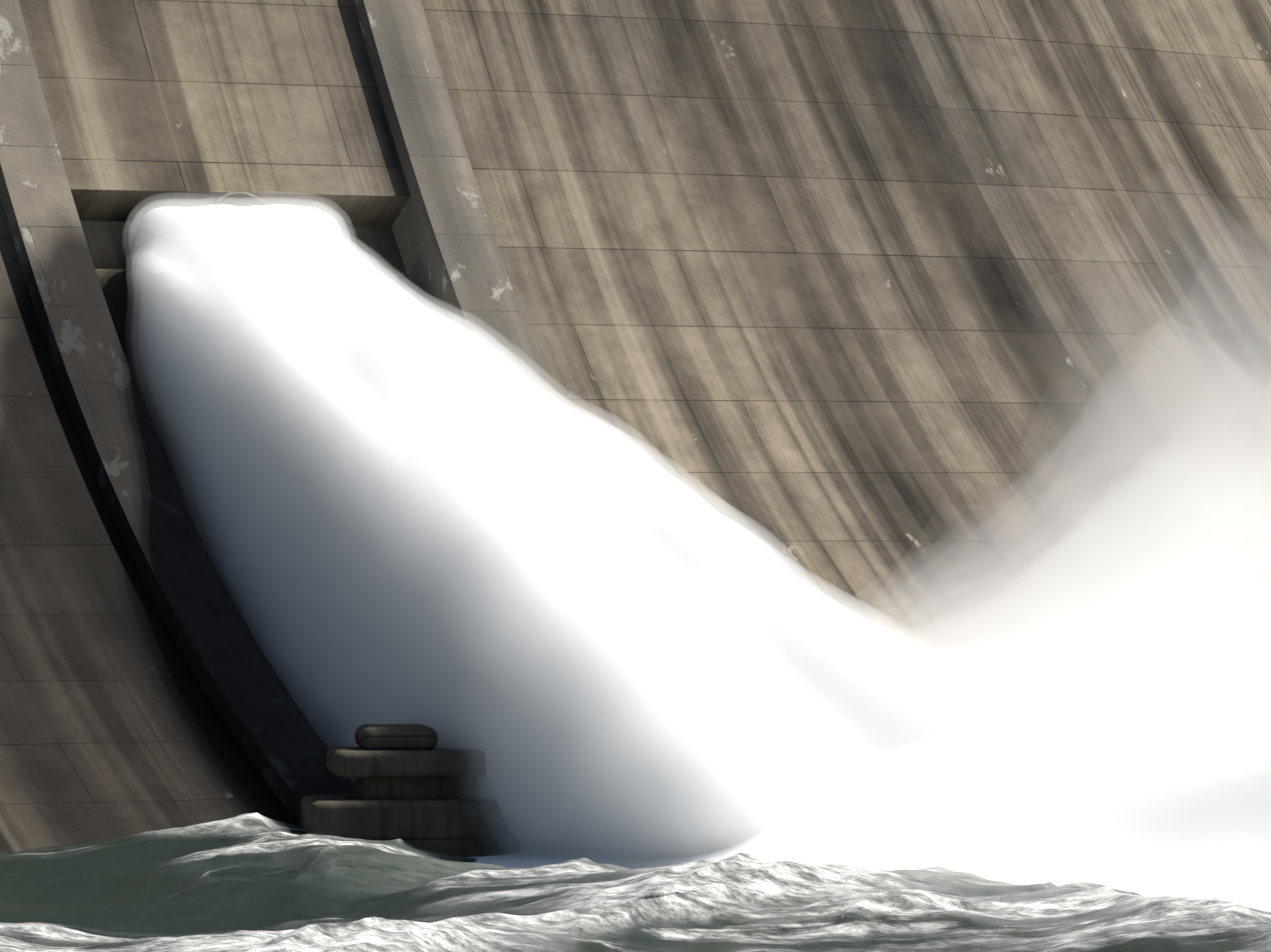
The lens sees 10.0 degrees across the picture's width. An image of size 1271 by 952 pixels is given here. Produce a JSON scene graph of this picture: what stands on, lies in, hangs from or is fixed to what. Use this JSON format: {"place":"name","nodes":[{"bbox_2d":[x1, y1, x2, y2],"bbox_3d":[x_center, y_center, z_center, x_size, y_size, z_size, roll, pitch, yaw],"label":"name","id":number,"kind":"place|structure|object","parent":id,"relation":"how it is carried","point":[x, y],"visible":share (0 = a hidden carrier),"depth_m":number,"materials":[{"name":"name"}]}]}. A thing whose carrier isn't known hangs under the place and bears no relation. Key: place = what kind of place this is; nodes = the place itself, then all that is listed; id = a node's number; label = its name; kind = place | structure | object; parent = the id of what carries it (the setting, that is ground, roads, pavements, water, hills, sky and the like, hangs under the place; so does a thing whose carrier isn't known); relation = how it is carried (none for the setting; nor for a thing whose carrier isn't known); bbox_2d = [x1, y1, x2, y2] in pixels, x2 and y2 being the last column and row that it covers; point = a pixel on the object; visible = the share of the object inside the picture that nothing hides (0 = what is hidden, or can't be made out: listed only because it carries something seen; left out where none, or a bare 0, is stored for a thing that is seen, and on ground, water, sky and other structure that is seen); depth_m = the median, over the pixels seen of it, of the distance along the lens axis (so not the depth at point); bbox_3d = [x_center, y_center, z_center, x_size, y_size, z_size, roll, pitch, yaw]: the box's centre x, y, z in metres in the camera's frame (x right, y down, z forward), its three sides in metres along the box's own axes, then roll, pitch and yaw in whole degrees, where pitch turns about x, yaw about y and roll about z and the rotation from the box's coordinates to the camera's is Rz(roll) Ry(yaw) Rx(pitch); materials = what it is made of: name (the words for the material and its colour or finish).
{"place":"outdoors","nodes":[
{"label":"outdoors","id":0,"kind":"place"},
{"bbox_2d":[0,813,1270,951],"bbox_3d":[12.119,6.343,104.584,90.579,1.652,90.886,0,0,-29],"label":"river water","id":1,"kind":"structure","parent":0,"point":[252,882],"depth_m":102.74,"materials":[{"name":"grey liquid"}]},
{"bbox_2d":[469,555,1270,911],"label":"spray mist","id":2,"kind":"object","parent":1,"relation":"on","point":[509,861],"depth_m":117.40,"materials":[{"name":"white liquid"}]},
{"bbox_2d":[122,166,1270,910],"label":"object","id":3,"kind":"structure","parent":0,"point":[1058,651],"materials":[{"name":"white liquid"}]},
{"label":"water","id":4,"kind":"structure","parent":0,"visible":0},
{"bbox_2d":[0,0,1270,852],"bbox_3d":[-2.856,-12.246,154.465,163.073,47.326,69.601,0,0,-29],"label":"dam","id":5,"kind":"structure","parent":4,"relation":"in","point":[780,270],"depth_m":142.47,"materials":[{"name":"concrete"}]},
{"bbox_2d":[215,191,266,205],"bbox_3d":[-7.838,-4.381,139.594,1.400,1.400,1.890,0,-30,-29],"label":"outlet valve","id":6,"kind":"object","parent":5,"relation":"attached to","point":[241,195],"depth_m":139.20,"materials":[{"name":"metal"}]},
{"bbox_2d":[300,724,519,856],"bbox_3d":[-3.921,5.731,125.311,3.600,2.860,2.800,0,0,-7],"label":"toe block","id":7,"kind":"structure","parent":5,"relation":"on","point":[401,774],"depth_m":124.09,"materials":[{"name":"concrete"}]},
{"bbox_3d":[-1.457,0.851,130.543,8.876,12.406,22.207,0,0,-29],"label":"spray plume","id":8,"kind":"object","parent":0,"visible":0},
{"bbox_2d":[135,204,957,857],"bbox_3d":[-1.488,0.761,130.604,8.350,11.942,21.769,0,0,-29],"label":"water jet","id":9,"kind":"object","parent":8,"relation":"on","point":[339,334],"depth_m":128.44,"materials":[{"name":"white liquid"}]}
]}

